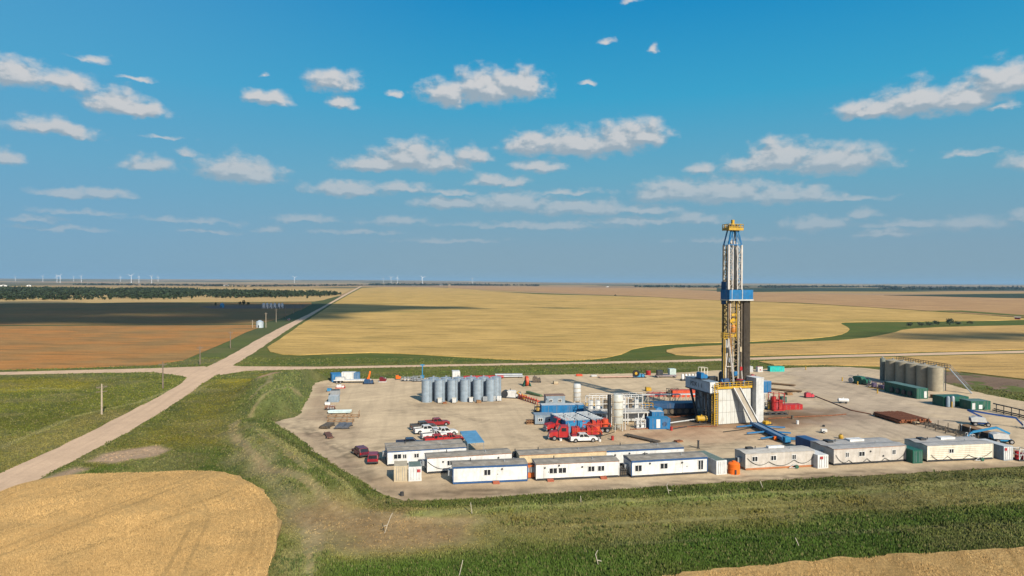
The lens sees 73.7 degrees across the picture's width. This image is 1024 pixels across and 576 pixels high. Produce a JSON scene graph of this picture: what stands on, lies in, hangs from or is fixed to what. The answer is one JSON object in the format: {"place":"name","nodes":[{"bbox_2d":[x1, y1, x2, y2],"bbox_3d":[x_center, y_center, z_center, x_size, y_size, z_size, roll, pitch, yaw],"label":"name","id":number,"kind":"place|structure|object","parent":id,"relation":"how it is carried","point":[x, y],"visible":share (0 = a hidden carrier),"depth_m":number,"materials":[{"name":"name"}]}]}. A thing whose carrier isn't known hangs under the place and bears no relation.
{"place":"outdoors","nodes":[
{"label":"outdoors","id":0,"kind":"place"},
{"bbox_2d":[0,366,205,377],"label":"crossroad","id":1,"kind":"structure","parent":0,"point":[186,372],"depth_m":253.00,"materials":[{"name":"beige soil"}]},
{"bbox_2d":[0,325,256,369],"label":"stubble field","id":2,"kind":"structure","parent":0,"point":[36,347],"depth_m":359.80,"materials":[{"name":"brown plant"}]},
{"bbox_2d":[0,470,281,575],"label":"wheat field","id":3,"kind":"structure","parent":0,"point":[209,477],"depth_m":94.69,"materials":[{"name":"yellow plant"}]},
{"bbox_2d":[0,302,311,324],"bbox_3d":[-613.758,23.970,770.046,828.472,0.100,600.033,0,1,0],"label":"fallow field","id":4,"kind":"structure","parent":0,"point":[105,314],"depth_m":678.69,"materials":[{"name":"brown soil"}]},
{"bbox_2d":[0,288,349,303],"bbox_3d":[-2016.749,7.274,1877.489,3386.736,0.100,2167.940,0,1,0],"label":"stubble strip","id":5,"kind":"object","parent":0,"point":[201,298],"visible":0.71,"depth_m":1177.24,"materials":[{"name":"beige plant"}]},
{"bbox_2d":[0,286,361,490],"bbox_3d":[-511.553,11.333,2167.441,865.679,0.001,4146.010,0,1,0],"label":"road","id":6,"kind":"structure","parent":0,"point":[38,467],"depth_m":160.22,"materials":[{"name":"beige gravel"}]},
{"bbox_2d":[202,305,306,308],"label":"farm yard","id":7,"kind":"structure","parent":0,"point":[247,306],"depth_m":860.67,"materials":[{"name":"green plant"}]},
{"bbox_2d":[0,279,1023,575],"bbox_3d":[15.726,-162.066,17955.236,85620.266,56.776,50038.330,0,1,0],"label":"ground","id":8,"kind":"structure","parent":0,"point":[330,509],"depth_m":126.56,"materials":[{"name":"green plant"}]},
{"bbox_2d":[0,286,341,299],"bbox_3d":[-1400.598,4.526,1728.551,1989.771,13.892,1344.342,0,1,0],"label":"shelterbelt","id":9,"kind":"object","parent":8,"relation":"on","point":[32,292],"visible":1,"depth_m":1456.36,"materials":[{"name":"green plant"}]},
{"bbox_2d":[73,283,362,286],"bbox_3d":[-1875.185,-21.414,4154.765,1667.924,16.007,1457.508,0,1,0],"label":"distant trees","id":10,"kind":"object","parent":8,"relation":"on","point":[186,284],"visible":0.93,"depth_m":4081.82,"materials":[{"name":"green plant"}]},
{"bbox_2d":[366,283,539,285],"bbox_3d":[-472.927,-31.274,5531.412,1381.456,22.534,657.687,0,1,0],"label":"distant trees","id":11,"kind":"object","parent":8,"relation":"on","point":[479,284],"visible":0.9,"depth_m":5516.53,"materials":[{"name":"green plant"}]},
{"bbox_2d":[634,284,1023,287],"bbox_3d":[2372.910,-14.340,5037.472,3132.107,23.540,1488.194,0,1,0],"label":"distant trees","id":12,"kind":"object","parent":8,"relation":"on","point":[784,286],"visible":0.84,"depth_m":4777.39,"materials":[{"name":"green plant"}]},
{"bbox_2d":[879,287,1023,289],"bbox_3d":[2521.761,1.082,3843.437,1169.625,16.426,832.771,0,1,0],"label":"distant trees","id":13,"kind":"object","parent":8,"relation":"on","point":[936,288],"visible":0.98,"depth_m":3731.64,"materials":[{"name":"green plant"}]},
{"bbox_2d":[0,0,1023,283],"label":"sky","id":14,"kind":"structure","parent":0,"point":[849,141],"materials":[{"name":"blue"}]},
{"bbox_2d":[211,287,1023,379],"bbox_3d":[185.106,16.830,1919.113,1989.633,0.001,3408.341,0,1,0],"label":"grass verge","id":15,"kind":"object","parent":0,"point":[265,353],"depth_m":284.94,"materials":[{"name":"green plant"}]},
{"bbox_2d":[219,351,1023,374],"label":"dirt road","id":16,"kind":"structure","parent":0,"point":[233,369],"depth_m":287.84,"materials":[{"name":"beige soil"}]},
{"bbox_2d":[262,320,1023,364],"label":"drainage grass","id":17,"kind":"structure","parent":0,"point":[863,330],"depth_m":355.82,"materials":[{"name":"green plant"}]},
{"bbox_2d":[267,287,1023,360],"bbox_3d":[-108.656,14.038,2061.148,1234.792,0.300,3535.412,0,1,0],"label":"wheat field","id":18,"kind":"structure","parent":0,"point":[454,322],"depth_m":560.88,"materials":[{"name":"beige plant"}]},
{"bbox_2d":[276,367,1023,500],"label":"gravel pad","id":19,"kind":"object","parent":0,"point":[391,409],"visible":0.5,"depth_m":161.91,"materials":[{"name":"beige gravel"}]},
{"bbox_2d":[334,377,370,383],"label":"flatbed trailer","id":20,"kind":"object","parent":19,"relation":"on","point":[340,380],"visible":0.78,"depth_m":225.87,"materials":[{"name":"white paint"}]},
{"bbox_2d":[351,445,368,457],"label":"suv","id":21,"kind":"object","parent":19,"relation":"on","point":[359,451],"visible":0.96,"depth_m":131.19,"materials":[{"name":"red paint"}]},
{"bbox_2d":[367,451,379,463],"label":"suv","id":22,"kind":"object","parent":19,"relation":"on","point":[373,457],"visible":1,"depth_m":126.02,"materials":[{"name":"red paint"}]},
{"bbox_2d":[394,461,406,481],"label":"shipping container","id":23,"kind":"object","parent":19,"relation":"on","point":[400,471],"visible":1,"depth_m":115.61,"materials":[{"name":"beige metal"}]},
{"bbox_2d":[408,461,421,480],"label":"shipping container","id":24,"kind":"object","parent":19,"relation":"on","point":[414,470],"visible":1,"depth_m":115.95,"materials":[{"name":"white metal"}]},
{"bbox_2d":[409,420,436,429],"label":"pickup truck","id":25,"kind":"object","parent":19,"relation":"on","point":[418,424],"visible":0.69,"depth_m":156.14,"materials":[{"name":"metal"}]},
{"bbox_2d":[382,439,466,465],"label":"site trailer","id":26,"kind":"object","parent":19,"relation":"on","point":[405,451],"visible":0.76,"depth_m":127.66,"materials":[{"name":"white paint"}]},
{"bbox_2d":[413,424,438,434],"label":"pickup truck","id":27,"kind":"object","parent":19,"relation":"on","point":[424,428],"visible":0.59,"depth_m":151.68,"materials":[{"name":"white paint"}]},
{"bbox_2d":[421,378,431,402],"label":"storage silo","id":28,"kind":"object","parent":19,"relation":"on","point":[426,387],"visible":1,"depth_m":190.96,"materials":[{"name":"grey metal"}]},
{"bbox_2d":[420,429,446,437],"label":"pickup truck","id":29,"kind":"object","parent":19,"relation":"on","point":[428,433],"visible":0.56,"depth_m":147.09,"materials":[{"name":"white paint"}]},
{"bbox_2d":[423,433,451,440],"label":"pickup truck","id":30,"kind":"object","parent":19,"relation":"on","point":[435,436],"visible":0.52,"depth_m":142.60,"materials":[{"name":"red paint"}]},
{"bbox_2d":[425,417,450,425],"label":"pickup truck","id":31,"kind":"object","parent":19,"relation":"on","point":[437,420],"visible":0.77,"depth_m":159.77,"materials":[{"name":"paint"}]},
{"bbox_2d":[434,378,444,401],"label":"storage silo","id":32,"kind":"object","parent":19,"relation":"on","point":[439,387],"visible":1,"depth_m":191.51,"materials":[{"name":"grey metal"}]},
{"bbox_2d":[430,426,457,434],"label":"pickup truck","id":33,"kind":"object","parent":19,"relation":"on","point":[447,429],"visible":0.61,"depth_m":150.00,"materials":[{"name":"white paint"}]},
{"bbox_2d":[437,432,463,439],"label":"pickup truck","id":34,"kind":"object","parent":19,"relation":"on","point":[450,435],"visible":0.56,"depth_m":143.71,"materials":[{"name":"red paint"}]},
{"bbox_2d":[447,377,457,401],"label":"storage silo","id":35,"kind":"object","parent":19,"relation":"on","point":[452,387],"visible":0.98,"depth_m":191.90,"materials":[{"name":"grey metal"}]},
{"bbox_2d":[460,377,470,401],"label":"storage silo","id":36,"kind":"object","parent":19,"relation":"on","point":[465,388],"visible":0.96,"depth_m":192.33,"materials":[{"name":"grey metal"}]},
{"bbox_2d":[422,448,511,473],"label":"site trailer","id":37,"kind":"object","parent":19,"relation":"on","point":[436,462],"visible":0.68,"depth_m":122.15,"materials":[{"name":"white paint"}]},
{"bbox_2d":[460,430,483,449],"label":"shelter","id":38,"kind":"object","parent":19,"relation":"on","point":[472,436],"visible":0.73,"depth_m":136.82,"materials":[{"name":"blue metal"}]},
{"bbox_2d":[473,377,483,401],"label":"storage silo","id":39,"kind":"object","parent":19,"relation":"on","point":[478,386],"visible":0.97,"depth_m":192.78,"materials":[{"name":"grey metal"}]},
{"bbox_2d":[448,458,529,483],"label":"site trailer","id":40,"kind":"object","parent":19,"relation":"on","point":[493,471],"visible":1,"depth_m":115.33,"materials":[{"name":"white paint"}]},
{"bbox_2d":[486,377,495,401],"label":"storage silo","id":41,"kind":"object","parent":19,"relation":"on","point":[490,387],"visible":0.94,"depth_m":193.20,"materials":[{"name":"grey metal"}]},
{"bbox_2d":[492,375,500,398],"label":"storage silo","id":42,"kind":"object","parent":19,"relation":"on","point":[498,384],"visible":0.55,"depth_m":197.55,"materials":[{"name":"grey metal"}]},
{"bbox_2d":[501,388,526,398],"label":"tanker truck","id":43,"kind":"object","parent":19,"relation":"on","point":[510,393],"visible":0.84,"depth_m":198.72,"materials":[{"name":"metal"}]},
{"bbox_2d":[533,412,552,424],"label":"equipment cabin","id":44,"kind":"object","parent":19,"relation":"on","point":[541,418],"visible":0.65,"depth_m":162.10,"materials":[{"name":"metal"}]},
{"bbox_2d":[543,416,564,430],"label":"pump truck","id":45,"kind":"object","parent":19,"relation":"on","point":[548,426],"visible":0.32,"depth_m":154.23,"materials":[{"name":"metal"}]},
{"bbox_2d":[544,393,565,402],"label":"equipment cabin","id":46,"kind":"object","parent":19,"relation":"on","point":[557,398],"visible":0.72,"depth_m":188.31,"materials":[{"name":"grey metal"}]},
{"bbox_2d":[513,446,606,462],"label":"site trailer","id":47,"kind":"object","parent":19,"relation":"on","point":[527,454],"visible":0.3,"depth_m":124.33,"materials":[{"name":"beige metal"}]},
{"bbox_2d":[540,403,584,412],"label":"shipping container","id":48,"kind":"object","parent":19,"relation":"on","point":[561,407],"visible":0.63,"depth_m":171.48,"materials":[{"name":"blue metal"}]},
{"bbox_2d":[542,406,562,412],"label":"door","id":49,"kind":"structure","parent":48,"relation":"in","point":[555,409],"depth_m":171.11,"materials":[{"name":"blue paint"}]},
{"bbox_2d":[563,405,583,412],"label":"door","id":50,"kind":"structure","parent":48,"relation":"in","point":[576,408],"depth_m":171.65,"materials":[{"name":"blue paint"}]},
{"bbox_2d":[550,413,576,432],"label":"pump house","id":51,"kind":"structure","parent":19,"relation":"on","point":[567,419],"depth_m":154.27,"materials":[{"name":"blue paint"}]},
{"bbox_2d":[530,455,619,481],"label":"site trailer","id":52,"kind":"object","parent":19,"relation":"on","point":[562,468],"visible":1,"depth_m":117.77,"materials":[{"name":"white paint"}]},
{"bbox_2d":[547,422,602,440],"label":"pump truck","id":53,"kind":"object","parent":19,"relation":"on","point":[562,430],"visible":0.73,"depth_m":146.12,"materials":[{"name":"metal"}]},
{"bbox_2d":[572,383,580,402],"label":"vertical silo","id":54,"kind":"object","parent":19,"relation":"on","point":[576,397],"visible":0.98,"depth_m":187.43,"materials":[{"name":"white paint"}]},
{"bbox_2d":[563,412,589,427],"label":"pump house","id":55,"kind":"structure","parent":19,"relation":"on","point":[580,419],"depth_m":154.48,"materials":[{"name":"blue paint"}]},
{"bbox_2d":[554,416,610,432],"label":"pump truck","id":56,"kind":"object","parent":19,"relation":"on","point":[604,423],"visible":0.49,"depth_m":153.71,"materials":[{"name":"metal"}]},
{"bbox_2d":[568,432,597,442],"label":"pickup truck","id":57,"kind":"object","parent":19,"relation":"on","point":[579,436],"visible":1,"depth_m":144.30,"materials":[{"name":"white paint"}]},
{"bbox_2d":[575,411,602,424],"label":"pump house","id":58,"kind":"structure","parent":19,"relation":"on","point":[588,415],"depth_m":157.65,"materials":[{"name":"blue paint"}]},
{"bbox_2d":[607,393,625,430],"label":"vertical silo","id":59,"kind":"object","parent":19,"relation":"on","point":[617,410],"visible":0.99,"depth_m":155.23,"materials":[{"name":"beige paint"}]},
{"bbox_2d":[583,392,654,424],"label":"mud tank","id":60,"kind":"object","parent":19,"relation":"on","point":[636,411],"visible":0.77,"depth_m":166.41,"materials":[{"name":"white metal"}]},
{"bbox_2d":[598,442,683,464],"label":"site trailer","id":61,"kind":"object","parent":19,"relation":"on","point":[620,450],"visible":0.56,"depth_m":127.96,"materials":[{"name":"white paint"}]},
{"bbox_2d":[624,433,660,442],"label":"pipe bundle","id":62,"kind":"object","parent":19,"relation":"on","point":[628,435],"visible":1,"depth_m":147.14,"materials":[{"name":"metal"}]},
{"bbox_2d":[646,416,669,428],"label":"shipping container","id":63,"kind":"object","parent":19,"relation":"on","point":[657,422],"visible":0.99,"depth_m":157.78,"materials":[{"name":"blue metal"}]},
{"bbox_2d":[622,451,707,477],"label":"site trailer","id":64,"kind":"object","parent":19,"relation":"on","point":[665,464],"visible":0.99,"depth_m":120.22,"materials":[{"name":"white paint"}]},
{"bbox_2d":[641,393,694,403],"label":"mud trough","id":65,"kind":"object","parent":19,"relation":"on","point":[675,394],"visible":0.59,"depth_m":190.60,"materials":[{"name":"grey paint"}]},
{"bbox_2d":[649,400,694,414],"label":"pump block","id":66,"kind":"structure","parent":19,"relation":"on","point":[679,407],"depth_m":174.04,"materials":[{"name":"metal"}]},
{"bbox_2d":[670,389,694,396],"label":"shipping container","id":67,"kind":"object","parent":19,"relation":"on","point":[681,391],"visible":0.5,"depth_m":201.69,"materials":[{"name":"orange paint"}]},
{"bbox_2d":[685,376,718,421],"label":"doghouse","id":68,"kind":"object","parent":19,"relation":"on","point":[706,387],"visible":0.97,"depth_m":166.30,"materials":[{"name":"white paint"}]},
{"bbox_2d":[699,450,726,474],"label":"shipping container","id":69,"kind":"object","parent":19,"relation":"on","point":[717,465],"visible":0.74,"depth_m":121.06,"materials":[{"name":"white metal"}]},
{"bbox_2d":[695,220,758,425],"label":"drilling rig","id":70,"kind":"object","parent":19,"relation":"on","point":[730,403],"visible":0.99,"depth_m":167.09,"materials":[{"name":"metal"}]},
{"bbox_2d":[727,460,739,474],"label":"water tank","id":71,"kind":"object","parent":19,"relation":"on","point":[733,467],"visible":1,"depth_m":120.70,"materials":[{"name":"orange plastic"}]},
{"bbox_2d":[746,376,763,422],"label":"stair tower","id":72,"kind":"structure","parent":19,"relation":"on","point":[757,397],"depth_m":164.56,"materials":[{"name":"white metal"}]},
{"bbox_2d":[736,422,794,442],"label":"catwalk","id":73,"kind":"object","parent":19,"relation":"on","point":[776,435],"visible":0.9,"depth_m":151.79,"materials":[{"name":"blue paint"}]},
{"bbox_2d":[735,445,814,469],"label":"site trailer","id":74,"kind":"object","parent":19,"relation":"on","point":[766,457],"visible":0.98,"depth_m":125.05,"materials":[{"name":"grey metal"}]},
{"bbox_2d":[767,366,783,371],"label":"shipping container","id":75,"kind":"object","parent":19,"relation":"on","point":[775,368],"visible":1,"depth_m":260.73,"materials":[{"name":"teal metal"}]},
{"bbox_2d":[768,392,784,410],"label":"pump tower","id":76,"kind":"structure","parent":19,"relation":"on","point":[774,402],"depth_m":181.28,"materials":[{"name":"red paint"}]},
{"bbox_2d":[783,403,802,409],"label":"shipping container","id":77,"kind":"object","parent":19,"relation":"on","point":[793,406],"visible":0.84,"depth_m":182.83,"materials":[{"name":"red metal"}]},
{"bbox_2d":[795,435,817,446],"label":"shipping container","id":78,"kind":"object","parent":19,"relation":"on","point":[803,440],"visible":0.3,"depth_m":138.66,"materials":[{"name":"blue metal"}]},
{"bbox_2d":[812,449,827,468],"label":"shipping container","id":79,"kind":"object","parent":19,"relation":"on","point":[820,460],"visible":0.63,"depth_m":125.11,"materials":[{"name":"white metal"}]},
{"bbox_2d":[810,437,905,464],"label":"site trailer","id":80,"kind":"object","parent":19,"relation":"on","point":[853,450],"visible":0.96,"depth_m":129.25,"materials":[{"name":"grey metal"}]},
{"bbox_2d":[848,376,870,385],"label":"compressor","id":81,"kind":"object","parent":19,"relation":"on","point":[862,380],"visible":0.91,"depth_m":228.94,"materials":[{"name":"metal"}]},
{"bbox_2d":[880,357,885,379],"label":"heater treater","id":82,"kind":"object","parent":19,"relation":"on","point":[882,368],"visible":0.89,"depth_m":238.46,"materials":[{"name":"grey metal"}]},
{"bbox_2d":[885,358,899,380],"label":"storage tank","id":83,"kind":"object","parent":19,"relation":"on","point":[889,369],"visible":0.56,"depth_m":233.60,"materials":[{"name":"grey metal"}]},
{"bbox_2d":[895,360,911,382],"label":"storage tank","id":84,"kind":"object","parent":19,"relation":"on","point":[900,371],"visible":0.55,"depth_m":228.71,"materials":[{"name":"grey metal"}]},
{"bbox_2d":[884,381,927,398],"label":"shipping container","id":85,"kind":"object","parent":19,"relation":"on","point":[907,390],"visible":1,"depth_m":205.21,"materials":[{"name":"green metal"}]},
{"bbox_2d":[905,361,919,385],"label":"storage tank","id":86,"kind":"object","parent":19,"relation":"on","point":[910,378],"visible":0.6,"depth_m":224.13,"materials":[{"name":"grey metal"}]},
{"bbox_2d":[906,445,922,463],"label":"shipping container","id":87,"kind":"object","parent":19,"relation":"on","point":[914,455],"visible":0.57,"depth_m":128.92,"materials":[{"name":"green metal"}]},
{"bbox_2d":[916,363,933,387],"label":"storage tank","id":88,"kind":"object","parent":19,"relation":"on","point":[921,374],"visible":0.63,"depth_m":219.44,"materials":[{"name":"grey metal"}]},
{"bbox_2d":[896,356,972,393],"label":"tank walkway","id":89,"kind":"structure","parent":19,"relation":"on","point":[944,365],"depth_m":216.20,"materials":[{"name":"metal"}]},
{"bbox_2d":[927,365,944,391],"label":"storage tank","id":90,"kind":"object","parent":19,"relation":"on","point":[935,378],"visible":1,"depth_m":214.30,"materials":[{"name":"beige metal"}]},
{"bbox_2d":[904,436,992,461],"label":"site trailer","id":91,"kind":"object","parent":19,"relation":"on","point":[943,448],"visible":0.9,"depth_m":131.32,"materials":[{"name":"beige metal"}]},
{"bbox_2d":[932,394,968,406],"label":"shipping container","id":92,"kind":"object","parent":19,"relation":"on","point":[947,400],"visible":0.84,"depth_m":188.75,"materials":[{"name":"green metal"}]},
{"bbox_2d":[916,418,992,439],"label":"pipe rack","id":93,"kind":"object","parent":19,"relation":"on","point":[945,428],"visible":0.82,"depth_m":156.15,"materials":[{"name":"metal"}]},
{"bbox_2d":[959,398,990,409],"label":"shipping container","id":94,"kind":"object","parent":19,"relation":"on","point":[976,404],"visible":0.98,"depth_m":183.72,"materials":[{"name":"green metal"}]},
{"bbox_2d":[959,424,994,440],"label":"pipe deck","id":95,"kind":"structure","parent":19,"relation":"on","point":[966,427],"depth_m":152.87,"materials":[{"name":"grey paint"}]},
{"bbox_2d":[965,426,1014,444],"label":"boom lift","id":96,"kind":"object","parent":19,"relation":"on","point":[998,436],"visible":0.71,"depth_m":145.47,"materials":[{"name":"metal"}]},
{"bbox_2d":[967,409,1023,426],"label":"boom lift","id":97,"kind":"object","parent":19,"relation":"on","point":[976,420],"visible":0.99,"depth_m":162.51,"materials":[{"name":"metal"}]},
{"bbox_2d":[980,439,1012,460],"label":"shipping container","id":98,"kind":"object","parent":19,"relation":"on","point":[1003,451],"visible":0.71,"depth_m":131.65,"materials":[{"name":"white metal"}]},
{"bbox_2d":[992,403,1023,417],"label":"pipeway","id":99,"kind":"object","parent":19,"relation":"on","point":[1012,413],"visible":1,"depth_m":176.42,"materials":[{"name":"metal"}]},
{"bbox_2d":[1013,447,1023,460],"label":"pump skid","id":100,"kind":"object","parent":19,"relation":"on","point":[1018,455],"visible":1,"depth_m":131.24,"materials":[{"name":"metal"}]},
{"bbox_2d":[448,286,1023,316],"bbox_3d":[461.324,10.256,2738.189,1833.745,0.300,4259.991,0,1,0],"label":"tan field","id":101,"kind":"structure","parent":0,"point":[978,304],"depth_m":1472.51,"materials":[{"name":"beige plant"}]},
{"bbox_2d":[667,325,1023,355],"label":"wheat field","id":102,"kind":"structure","parent":0,"point":[968,338],"depth_m":377.72,"materials":[{"name":"beige plant"}]},
{"bbox_2d":[672,547,1023,575],"bbox_3d":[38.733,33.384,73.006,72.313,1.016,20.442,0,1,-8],"label":"wheat field","id":103,"kind":"structure","parent":0,"point":[957,567],"depth_m":80.73,"materials":[{"name":"yellow plant"}]},
{"bbox_2d":[717,288,1023,291],"bbox_3d":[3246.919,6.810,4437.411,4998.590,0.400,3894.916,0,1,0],"label":"dark strip","id":104,"kind":"object","parent":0,"point":[804,289],"visible":0.59,"depth_m":3420.70,"materials":[{"name":"brown soil"}]},
{"bbox_2d":[759,354,1023,379],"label":"wheat strip","id":105,"kind":"object","parent":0,"point":[1006,365],"visible":0.91,"depth_m":289.83,"materials":[{"name":"yellow plant"}]},
{"bbox_2d":[894,294,1023,297],"bbox_3d":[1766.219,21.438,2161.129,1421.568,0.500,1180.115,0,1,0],"label":"dark strip","id":106,"kind":"object","parent":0,"point":[987,295],"visible":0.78,"depth_m":1909.72,"materials":[{"name":"brown soil"}]},
{"bbox_2d":[930,310,1023,316],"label":"grass strip","id":107,"kind":"object","parent":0,"point":[980,312],"depth_m":795.73,"materials":[{"name":"green plant"}]},
{"bbox_2d":[944,372,1023,390],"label":"bare soil","id":108,"kind":"structure","parent":0,"point":[996,383],"depth_m":239.51,"materials":[{"name":"beige soil"}]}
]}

